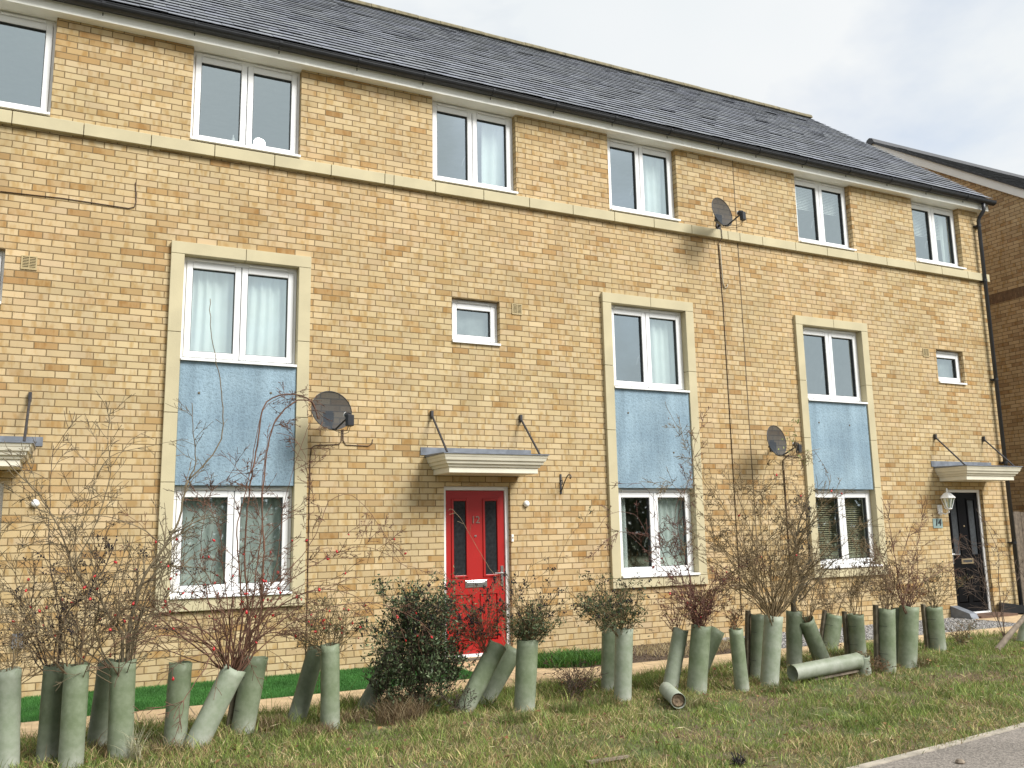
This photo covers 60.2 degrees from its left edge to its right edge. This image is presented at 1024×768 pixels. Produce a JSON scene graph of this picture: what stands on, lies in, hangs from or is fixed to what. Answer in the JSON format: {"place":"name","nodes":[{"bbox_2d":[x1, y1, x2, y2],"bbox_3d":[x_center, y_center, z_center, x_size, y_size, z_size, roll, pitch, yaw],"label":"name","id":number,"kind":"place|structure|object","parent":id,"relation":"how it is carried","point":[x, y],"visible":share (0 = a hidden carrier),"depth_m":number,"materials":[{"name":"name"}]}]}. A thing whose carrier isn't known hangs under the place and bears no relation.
{"place":"outdoors","nodes":[
{"label":"outdoors","id":0,"kind":"place"},
{"bbox_2d":[0,613,1023,767],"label":"ground","id":1,"kind":"structure","parent":0,"point":[753,700],"depth_m":6.89,"materials":[{"name":"plant"}]},
{"bbox_2d":[0,666,21,767],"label":"tree guard","id":2,"kind":"object","parent":1,"relation":"on","point":[10,699],"visible":0.98,"depth_m":6.00,"materials":[{"name":"plastic"}]},
{"bbox_2d":[0,526,159,684],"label":"wild rose","id":3,"kind":"object","parent":2,"relation":"on","point":[15,633],"visible":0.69,"depth_m":6.20,"materials":[{"name":"plant"}]},
{"bbox_2d":[36,662,64,763],"bbox_3d":[-3.223,2.307,6.181,0.161,0.677,0.155,4,-11,-26],"label":"tree guard","id":4,"kind":"object","parent":1,"relation":"on","point":[49,717],"visible":0.73,"depth_m":6.12,"materials":[{"name":"plastic"}]},
{"bbox_2d":[0,411,152,677],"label":"thorn bush","id":5,"kind":"object","parent":4,"relation":"in","point":[62,603],"visible":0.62,"depth_m":6.31,"materials":[{"name":"plant"}]},
{"bbox_2d":[57,662,89,767],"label":"tree guard","id":6,"kind":"object","parent":1,"relation":"on","point":[74,704],"visible":0.98,"depth_m":5.99,"materials":[{"name":"plastic"}]},
{"bbox_2d":[0,470,195,677],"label":"thorn bush","id":7,"kind":"object","parent":6,"relation":"on","point":[82,639],"visible":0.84,"depth_m":6.15,"materials":[{"name":"brown plant"}]},
{"bbox_2d":[87,658,113,747],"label":"tree guard","id":8,"kind":"object","parent":1,"relation":"on","point":[98,725],"visible":0.56,"depth_m":6.49,"materials":[{"name":"plastic"}]},
{"bbox_2d":[0,299,233,689],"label":"young tree","id":9,"kind":"object","parent":1,"relation":"on","point":[153,565],"visible":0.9,"depth_m":6.33,"materials":[{"name":"brown plant"}]},
{"bbox_2d":[107,658,136,759],"bbox_3d":[-2.770,2.309,6.262,0.190,0.695,0.162,4,-11,-26],"label":"tree guard","id":10,"kind":"object","parent":1,"relation":"on","point":[121,709],"visible":0.88,"depth_m":6.21,"materials":[{"name":"plastic"}]},
{"bbox_2d":[115,718,157,760],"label":"grass tuft","id":11,"kind":"object","parent":1,"relation":"on","point":[137,747],"visible":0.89,"depth_m":6.14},
{"bbox_2d":[145,734,195,756],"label":"grass tuft","id":12,"kind":"object","parent":1,"relation":"on","point":[175,744],"visible":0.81,"depth_m":6.34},
{"bbox_2d":[163,661,192,745],"bbox_3d":[-2.516,2.413,6.647,0.187,0.626,0.165,4,-11,-26],"label":"tree guard","id":13,"kind":"object","parent":1,"relation":"on","point":[178,688],"visible":0.88,"depth_m":6.60,"materials":[{"name":"plastic"}]},
{"bbox_2d":[0,0,399,697],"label":"terraced house","id":14,"kind":"structure","parent":1,"relation":"on","point":[276,248],"depth_m":10.09,"materials":[{"name":"brick"}]},
{"bbox_2d":[0,11,56,116],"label":"window","id":15,"kind":"structure","parent":14,"relation":"in","point":[6,18],"depth_m":9.80,"materials":[{"name":"white plastic"}]},
{"bbox_2d":[169,486,291,598],"bbox_3d":[-3.123,1.751,9.882,1.291,1.210,0.293,4,-11,-26],"label":"window","id":16,"kind":"structure","parent":14,"relation":"in","point":[228,538],"depth_m":9.93,"materials":[{"name":"white plastic"}]},
{"bbox_2d":[180,257,296,367],"bbox_3d":[-3.178,-0.818,10.326,1.291,1.230,0.283,4,-11,-26],"label":"window","id":17,"kind":"structure","parent":14,"relation":"in","point":[253,307],"depth_m":10.36,"materials":[{"name":"white plastic"}]},
{"bbox_2d":[190,51,300,158],"bbox_3d":[-3.219,-3.381,10.736,1.280,1.182,0.225,4,-11,-26],"label":"window","id":18,"kind":"structure","parent":14,"relation":"in","point":[247,71],"depth_m":10.76,"materials":[{"name":"white plastic"}]},
{"bbox_2d":[311,391,353,433],"bbox_3d":[-1.992,0.345,10.203,0.490,0.518,0.649,-2,-10,5],"label":"satellite dish","id":19,"kind":"object","parent":14,"relation":"attached to","point":[337,410],"visible":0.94,"depth_m":10.14,"materials":[{"name":"grey"}]},
{"bbox_2d":[185,664,245,747],"bbox_3d":[-2.247,2.446,6.677,0.436,0.643,0.162,4,-11,-26],"label":"tree guard","id":20,"kind":"object","parent":1,"relation":"on","point":[208,719],"visible":0.88,"depth_m":6.63,"materials":[{"name":"plastic"}]},
{"bbox_2d":[43,382,442,752],"bbox_3d":[-2.036,1.288,7.172,1.933,2.610,2.743,-9,-12,38],"label":"wild rose","id":21,"kind":"object","parent":1,"relation":"on","point":[236,661],"visible":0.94,"depth_m":6.92,"materials":[{"name":"plant"}]},
{"bbox_2d":[21,668,465,721],"bbox_3d":[-3.381,3.094,8.652,6.299,0.062,1.387,4,-11,-26],"label":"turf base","id":22,"kind":"object","parent":1,"relation":"on","point":[205,688],"depth_m":8.72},
{"bbox_2d":[20,664,472,722],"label":"artificial turf","id":23,"kind":"structure","parent":22,"relation":"on","point":[31,704],"depth_m":8.84,"materials":[{"name":"green plastic"}]},
{"bbox_2d":[225,651,267,734],"bbox_3d":[-2.131,2.490,7.110,0.318,0.667,0.176,4,-11,-26],"label":"tree guard","id":24,"kind":"object","parent":1,"relation":"on","point":[244,706],"visible":0.77,"depth_m":7.05,"materials":[{"name":"green plastic"}]},
{"bbox_2d":[255,713,293,731],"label":"grass tuft","id":25,"kind":"object","parent":1,"relation":"on","point":[266,722],"visible":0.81,"depth_m":7.14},
{"bbox_2d":[288,646,319,724],"bbox_3d":[-1.736,2.538,7.449,0.327,0.672,0.162,4,-11,-26],"label":"tree guard","id":26,"kind":"object","parent":1,"relation":"on","point":[306,685],"visible":0.77,"depth_m":7.39,"materials":[{"name":"plastic"}]},
{"bbox_2d":[290,720,337,738],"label":"grass tuft","id":27,"kind":"object","parent":1,"relation":"on","point":[318,729],"visible":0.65,"depth_m":6.94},
{"bbox_2d":[320,642,339,729],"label":"tree guard","id":28,"kind":"object","parent":1,"relation":"on","point":[329,684],"visible":0.93,"depth_m":7.18,"materials":[{"name":"plastic"}]},
{"bbox_2d":[273,577,380,655],"bbox_3d":[-1.523,1.931,7.311,0.858,0.699,0.621,7,-13,-40],"label":"wild rose","id":29,"kind":"object","parent":28,"relation":"on","point":[330,624],"visible":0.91,"depth_m":7.27,"materials":[{"name":"brown plant"}]},
{"bbox_2d":[340,707,372,725],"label":"grass tuft","id":30,"kind":"object","parent":1,"relation":"on","point":[361,714],"visible":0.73,"depth_m":7.34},
{"bbox_2d":[356,648,402,710],"bbox_3d":[-1.168,2.619,7.806,0.446,0.611,0.161,4,-11,-26],"label":"tree guard","id":31,"kind":"object","parent":1,"relation":"on","point":[367,694],"visible":0.28,"depth_m":7.69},
{"bbox_2d":[358,689,439,725],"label":"dead grass tuft","id":32,"kind":"object","parent":1,"relation":"on","point":[401,711],"visible":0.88,"depth_m":7.32,"materials":[{"name":"plant"}]},
{"bbox_2d":[354,565,480,712],"bbox_3d":[-0.806,2.292,7.704,1.086,1.389,0.951,-1,-10,2],"label":"privet bush","id":33,"kind":"object","parent":1,"relation":"on","point":[435,658],"visible":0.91,"depth_m":7.62,"materials":[{"name":"green plant"}]},
{"bbox_2d":[440,683,476,714],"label":"bramble","id":34,"kind":"object","parent":1,"relation":"on","point":[455,705],"visible":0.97,"depth_m":7.52,"materials":[{"name":"brown plant"}]},
{"bbox_2d":[453,639,505,712],"bbox_3d":[-0.280,2.587,7.744,0.505,0.664,0.152,4,-11,-26],"label":"tree guard","id":35,"kind":"object","parent":1,"relation":"on","point":[484,671],"visible":0.82,"depth_m":7.71,"materials":[{"name":"plastic"}]},
{"bbox_2d":[424,574,523,652],"bbox_3d":[-0.334,2.027,7.850,0.827,0.688,0.710,4,-11,-26],"label":"privet bush","id":36,"kind":"object","parent":35,"relation":"on","point":[481,631],"visible":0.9,"depth_m":7.78,"materials":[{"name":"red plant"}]},
{"bbox_2d":[479,643,516,703],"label":"tree guard","id":37,"kind":"object","parent":1,"relation":"on","point":[503,671],"visible":0.62,"depth_m":8.12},
{"bbox_2d":[493,706,537,724],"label":"grass tuft","id":38,"kind":"object","parent":1,"relation":"on","point":[505,718],"visible":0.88,"depth_m":7.10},
{"bbox_2d":[20,628,1023,767],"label":"dead stalks","id":39,"kind":"object","parent":1,"relation":"on","point":[648,714],"visible":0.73,"depth_m":6.79,"materials":[{"name":"brown plant"}]},
{"bbox_2d":[24,630,1023,767],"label":"fallen leaves","id":40,"kind":"object","parent":1,"relation":"on","point":[464,722],"visible":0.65,"depth_m":6.79,"materials":[{"name":"brown plant"}]},
{"bbox_2d":[514,639,538,714],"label":"tree guard","id":41,"kind":"object","parent":1,"relation":"on","point":[526,670],"visible":0.96,"depth_m":7.58,"materials":[{"name":"plastic"}]},
{"bbox_2d":[486,497,595,645],"bbox_3d":[0.285,1.673,7.893,1.131,1.342,0.808,4,-11,-26],"label":"privet bush","id":42,"kind":"object","parent":41,"relation":"on","point":[526,625],"visible":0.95,"depth_m":7.69,"materials":[{"name":"green plant"}]},
{"bbox_2d":[323,0,761,657],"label":"terraced house","id":43,"kind":"structure","parent":1,"relation":"on","point":[561,298],"depth_m":12.22,"materials":[{"name":"brick"}]},
{"bbox_2d":[432,101,517,194],"bbox_3d":[-0.544,-3.203,12.085,1.240,1.184,0.307,4,-11,-26],"label":"window","id":44,"kind":"structure","parent":43,"relation":"in","point":[496,130],"depth_m":12.24,"materials":[{"name":"white plastic"}]},
{"bbox_2d":[452,299,500,345],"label":"window","id":45,"kind":"structure","parent":43,"relation":"in","point":[473,322],"depth_m":11.73,"materials":[{"name":"white plastic"}]},
{"bbox_2d":[444,486,510,657],"bbox_3d":[-0.452,2.342,11.120,0.920,2.095,0.127,4,-11,-26],"label":"door","id":46,"kind":"structure","parent":43,"relation":"in","point":[484,509],"depth_m":11.17,"materials":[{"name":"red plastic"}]},
{"bbox_2d":[607,138,680,221],"bbox_3d":[1.919,-3.048,13.286,1.230,1.184,0.307,4,-11,-26],"label":"window","id":47,"kind":"structure","parent":43,"relation":"in","point":[652,167],"depth_m":13.46,"materials":[{"name":"white plastic"}]},
{"bbox_2d":[611,305,689,392],"bbox_3d":[1.945,-0.494,12.824,1.291,1.230,0.284,4,-11,-26],"label":"window","id":48,"kind":"structure","parent":43,"relation":"in","point":[660,336],"depth_m":12.99,"materials":[{"name":"white plastic"}]},
{"bbox_2d":[618,488,699,577],"bbox_3d":[1.998,2.075,12.384,1.291,1.210,0.302,4,-11,-26],"label":"window","id":49,"kind":"structure","parent":43,"relation":"in","point":[666,506],"depth_m":12.46,"materials":[{"name":"white plastic"}]},
{"bbox_2d":[712,197,745,229],"bbox_3d":[3.289,-2.533,13.328,0.475,0.518,0.737,-4,-10,17],"label":"satellite dish","id":50,"kind":"object","parent":43,"relation":"attached to","point":[721,210],"visible":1,"depth_m":13.27,"materials":[{"name":"grey"}]},
{"bbox_2d":[716,223,741,614],"bbox_3d":[3.253,0.415,13.180,0.055,5.901,0.075,4,-11,-26],"label":"wall cable","id":51,"kind":"object","parent":43,"relation":"attached to","point":[728,395],"depth_m":13.26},
{"bbox_2d":[546,697,583,713],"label":"grass tuft","id":52,"kind":"object","parent":1,"relation":"on","point":[567,707],"visible":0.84,"depth_m":7.52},
{"bbox_2d":[543,654,600,694],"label":"bramble","id":53,"kind":"object","parent":1,"relation":"on","point":[582,684],"visible":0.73,"depth_m":8.49,"materials":[{"name":"brown plant"}]},
{"bbox_2d":[554,654,608,702],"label":"bramble","id":54,"kind":"object","parent":1,"relation":"on","point":[569,685],"visible":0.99,"depth_m":8.18,"materials":[{"name":"brown plant"}]},
{"bbox_2d":[583,691,624,707],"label":"grass tuft","id":55,"kind":"object","parent":1,"relation":"on","point":[601,700],"visible":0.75,"depth_m":7.83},
{"bbox_2d":[601,621,615,690],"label":"tree guard","id":56,"kind":"object","parent":1,"relation":"on","point":[608,654],"visible":0.73,"depth_m":8.66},
{"bbox_2d":[561,569,653,636],"bbox_3d":[0.943,2.093,8.470,1.087,0.642,1.317,4,-11,-26],"label":"privet bush","id":57,"kind":"object","parent":56,"relation":"on","point":[603,609],"visible":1,"depth_m":8.27,"materials":[{"name":"green plant"}]},
{"bbox_2d":[614,628,632,700],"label":"tree guard","id":58,"kind":"object","parent":1,"relation":"on","point":[623,663],"visible":0.88,"depth_m":8.10,"materials":[{"name":"plastic"}]},
{"bbox_2d":[539,640,730,667],"bbox_3d":[1.780,3.422,11.169,2.899,0.058,1.388,4,-11,-26],"label":"soil bed","id":59,"kind":"object","parent":1,"relation":"on","point":[649,656],"visible":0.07,"depth_m":10.97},
{"bbox_2d":[537,645,600,668],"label":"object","id":60,"kind":"object","parent":59,"relation":"on","point":[559,658],"visible":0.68,"depth_m":10.14,"materials":[{"name":"green plant"}]},
{"bbox_2d":[633,639,729,656],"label":"straw clump","id":61,"kind":"object","parent":59,"relation":"on","point":[665,647],"visible":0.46,"depth_m":11.21,"materials":[{"name":"beige plant"}]},
{"bbox_2d":[659,682,685,708],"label":"tree guard","id":62,"kind":"object","parent":1,"relation":"on","point":[673,696],"visible":1,"depth_m":7.64,"materials":[{"name":"plastic"}]},
{"bbox_2d":[663,627,688,689],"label":"tree guard","id":63,"kind":"object","parent":1,"relation":"on","point":[677,647],"visible":0.87,"depth_m":8.36,"materials":[{"name":"plastic"}]},
{"bbox_2d":[657,582,694,630],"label":"wild rose","id":64,"kind":"object","parent":63,"relation":"in","point":[677,624],"visible":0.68,"depth_m":8.48,"materials":[{"name":"brown plant"}]},
{"bbox_2d":[687,624,710,693],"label":"tree guard","id":65,"kind":"object","parent":1,"relation":"on","point":[697,676],"visible":0.91,"depth_m":8.25,"materials":[{"name":"plastic"}]},
{"bbox_2d":[581,406,779,627],"bbox_3d":[1.663,1.293,8.437,2.131,2.241,0.909,7,-12,-40],"label":"wild rose","id":66,"kind":"object","parent":65,"relation":"on","point":[705,605],"visible":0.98,"depth_m":8.38,"materials":[{"name":"brown plant"}]},
{"bbox_2d":[708,626,724,671],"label":"tree guard","id":67,"kind":"object","parent":1,"relation":"on","point":[716,636],"visible":0.38,"depth_m":9.22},
{"bbox_2d":[729,627,749,691],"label":"tree guard","id":68,"kind":"object","parent":1,"relation":"on","point":[739,662],"visible":0.98,"depth_m":8.29,"materials":[{"name":"plastic"}]},
{"bbox_2d":[719,590,758,630],"bbox_3d":[2.140,2.173,8.328,0.370,0.444,0.446,-5,-10,20],"label":"sapling","id":69,"kind":"object","parent":68,"relation":"in","point":[735,620],"visible":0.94,"depth_m":8.38,"materials":[{"name":"brown plant"}]},
{"bbox_2d":[745,610,763,679],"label":"tree guard","id":70,"kind":"object","parent":1,"relation":"on","point":[754,624],"visible":0.79,"depth_m":8.95,"materials":[{"name":"green plastic"}]},
{"bbox_2d":[760,614,782,687],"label":"tree guard","id":71,"kind":"object","parent":1,"relation":"on","point":[771,650],"visible":0.84,"depth_m":8.52,"materials":[{"name":"plastic"}]},
{"bbox_2d":[643,402,907,624],"bbox_3d":[2.736,1.353,8.956,2.395,2.181,2.653,-5,-10,20],"label":"wild rose","id":72,"kind":"object","parent":71,"relation":"on","point":[773,609],"visible":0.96,"depth_m":8.67,"materials":[{"name":"brown plant"}]},
{"bbox_2d":[761,679,794,693],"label":"grass tuft","id":73,"kind":"object","parent":1,"relation":"on","point":[777,688],"visible":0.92,"depth_m":8.19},
{"bbox_2d":[786,610,801,666],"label":"tree guard","id":74,"kind":"object","parent":1,"relation":"on","point":[793,639],"visible":0.91,"depth_m":9.46,"materials":[{"name":"plastic"}]},
{"bbox_2d":[594,60,1022,631],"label":"terraced house","id":75,"kind":"structure","parent":1,"relation":"on","point":[870,356],"depth_m":14.94,"materials":[{"name":"brick"}]},
{"bbox_2d":[767,425,801,458],"bbox_3d":[4.040,0.876,13.103,0.475,0.518,0.753,-4,-10,17],"label":"satellite dish","id":76,"kind":"object","parent":75,"relation":"attached to","point":[775,435],"visible":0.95,"depth_m":13.04,"materials":[{"name":"grey"}]},
{"bbox_2d":[794,177,856,251],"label":"window","id":77,"kind":"structure","parent":75,"relation":"in","point":[817,188],"depth_m":14.93,"materials":[{"name":"white plastic"}]},
{"bbox_2d":[803,327,867,404],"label":"window","id":78,"kind":"structure","parent":75,"relation":"in","point":[826,334],"depth_m":14.42,"materials":[{"name":"white plastic"}]},
{"bbox_2d":[815,490,882,568],"bbox_3d":[5.233,2.277,13.952,1.291,1.208,0.286,4,-11,-26],"label":"window","id":79,"kind":"structure","parent":75,"relation":"in","point":[841,527],"depth_m":14.02,"materials":[{"name":"white plastic"}]},
{"bbox_2d":[911,202,966,269],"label":"window","id":80,"kind":"structure","parent":75,"relation":"in","point":[929,211],"depth_m":16.20,"materials":[{"name":"white plastic"}]},
{"bbox_2d":[937,488,955,514],"bbox_3d":[7.289,1.970,14.797,0.261,0.449,0.290,4,-11,-26],"label":"wall lantern","id":81,"kind":"object","parent":75,"relation":"attached to","point":[946,495],"depth_m":14.77,"materials":[{"name":"white plastic"}]},
{"bbox_2d":[936,351,966,384],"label":"window","id":82,"kind":"structure","parent":75,"relation":"in","point":[944,365],"depth_m":15.77,"materials":[{"name":"white plastic"}]},
{"bbox_2d":[947,489,991,612],"bbox_3d":[7.790,2.863,15.139,0.930,2.095,0.127,4,-11,-26],"label":"door","id":83,"kind":"structure","parent":75,"relation":"in","point":[964,519],"depth_m":15.18,"materials":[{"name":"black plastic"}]},
{"bbox_2d":[800,616,829,660],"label":"tree guard","id":84,"kind":"object","parent":1,"relation":"on","point":[813,639],"visible":0.85,"depth_m":9.47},
{"bbox_2d":[768,545,845,622],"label":"bare shrub","id":85,"kind":"object","parent":84,"relation":"in","point":[812,602],"visible":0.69,"depth_m":9.57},
{"bbox_2d":[787,652,863,681],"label":"tree guard","id":86,"kind":"object","parent":1,"relation":"on","point":[835,666],"visible":0.99,"depth_m":8.70,"materials":[{"name":"green plastic"}]},
{"bbox_2d":[820,610,841,649],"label":"tree guard","id":87,"kind":"object","parent":1,"relation":"on","point":[830,628],"visible":0.75,"depth_m":10.67,"materials":[{"name":"green plastic"}]},
{"bbox_2d":[796,546,872,614],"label":"bare shrub","id":88,"kind":"object","parent":87,"relation":"in","point":[823,583],"visible":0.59,"depth_m":10.83,"materials":[{"name":"brown plant"}]},
{"bbox_2d":[770,484,906,611],"bbox_3d":[3.738,1.944,9.964,1.974,1.605,0.646,4,-11,-26],"label":"young tree","id":89,"kind":"object","parent":1,"relation":"on","point":[793,608],"visible":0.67,"depth_m":9.80,"materials":[{"name":"plant"}]},
{"bbox_2d":[841,611,866,654],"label":"tree guard","id":90,"kind":"object","parent":1,"relation":"on","point":[854,632],"visible":0.91,"depth_m":9.76,"materials":[{"name":"green plastic"}]},
{"bbox_2d":[815,538,888,615],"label":"bare shrub","id":91,"kind":"object","parent":90,"relation":"in","point":[858,582],"visible":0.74,"depth_m":9.89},
{"bbox_2d":[722,617,1014,647],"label":"gravel","id":92,"kind":"structure","parent":1,"relation":"on","point":[986,623],"depth_m":13.29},
{"bbox_2d":[873,605,896,673],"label":"tree guard","id":93,"kind":"object","parent":1,"relation":"on","point":[884,632],"visible":0.94,"depth_m":9.04,"materials":[{"name":"green plastic"}]},
{"bbox_2d":[849,528,921,609],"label":"bare shrub","id":94,"kind":"object","parent":93,"relation":"in","point":[886,590],"visible":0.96,"depth_m":9.10,"materials":[{"name":"brown plant"}]},
{"bbox_2d":[897,605,919,667],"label":"tree guard","id":95,"kind":"object","parent":1,"relation":"on","point":[908,629],"visible":0.94,"depth_m":9.21,"materials":[{"name":"plastic"}]},
{"bbox_2d":[864,494,966,613],"bbox_3d":[4.324,1.839,9.496,1.401,1.316,0.825,0,-10,-7],"label":"beech sapling","id":96,"kind":"object","parent":95,"relation":"in","point":[908,603],"visible":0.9,"depth_m":9.38,"materials":[{"name":"plant"}]},
{"bbox_2d":[920,604,946,651],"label":"tree guard","id":97,"kind":"object","parent":1,"relation":"on","point":[933,625],"visible":0.96,"depth_m":10.21,"materials":[{"name":"green plastic"}]},
{"bbox_2d":[895,558,972,607],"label":"bare shrub","id":98,"kind":"object","parent":97,"relation":"in","point":[935,590],"visible":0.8,"depth_m":10.34,"materials":[{"name":"brown plant"}]},
{"bbox_2d":[847,722,1023,767],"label":"kerb edging","id":99,"kind":"object","parent":1,"relation":"on","point":[913,753],"visible":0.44,"depth_m":6.03,"materials":[{"name":"concrete"}]},
{"bbox_2d":[866,138,1023,511],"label":"neighbour house","id":100,"kind":"structure","parent":1,"relation":"on","point":[1002,224],"depth_m":18.11,"materials":[{"name":"brown brick"}]},
{"bbox_2d":[945,618,978,645],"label":"bramble","id":101,"kind":"object","parent":1,"relation":"on","point":[961,635],"visible":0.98,"depth_m":10.63,"materials":[{"name":"brown plant"}]},
{"bbox_2d":[937,509,1023,636],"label":"straggling shrub","id":102,"kind":"object","parent":1,"relation":"on","point":[991,586],"visible":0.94,"depth_m":11.07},
{"bbox_2d":[995,615,1023,651],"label":"cut log","id":103,"kind":"object","parent":1,"relation":"on","point":[1005,639],"visible":0.88,"depth_m":10.10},
{"bbox_2d":[1013,512,1023,604],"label":"board fence","id":104,"kind":"object","parent":1,"relation":"on","point":[1019,523],"visible":0.2,"depth_m":16.37,"materials":[{"name":"brown wood"}]},
{"bbox_2d":[20,626,1018,739],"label":"path","id":105,"kind":"structure","parent":0,"point":[193,711],"depth_m":8.88,"materials":[{"name":"concrete"}]},
{"bbox_2d":[360,0,1023,175],"label":"sky","id":106,"kind":"structure","parent":0,"point":[940,77],"materials":[{"name":"white"}]},
{"bbox_2d":[457,615,1021,674],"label":"path","id":107,"kind":"structure","parent":0,"point":[1011,619],"depth_m":10.55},
{"bbox_2d":[950,606,978,618],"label":"step block","id":108,"kind":"structure","parent":107,"relation":"on","point":[959,612],"depth_m":14.46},
{"bbox_2d":[868,727,1023,767],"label":"pavement","id":109,"kind":"structure","parent":0,"point":[1004,750],"depth_m":5.85,"materials":[{"name":"concrete"}]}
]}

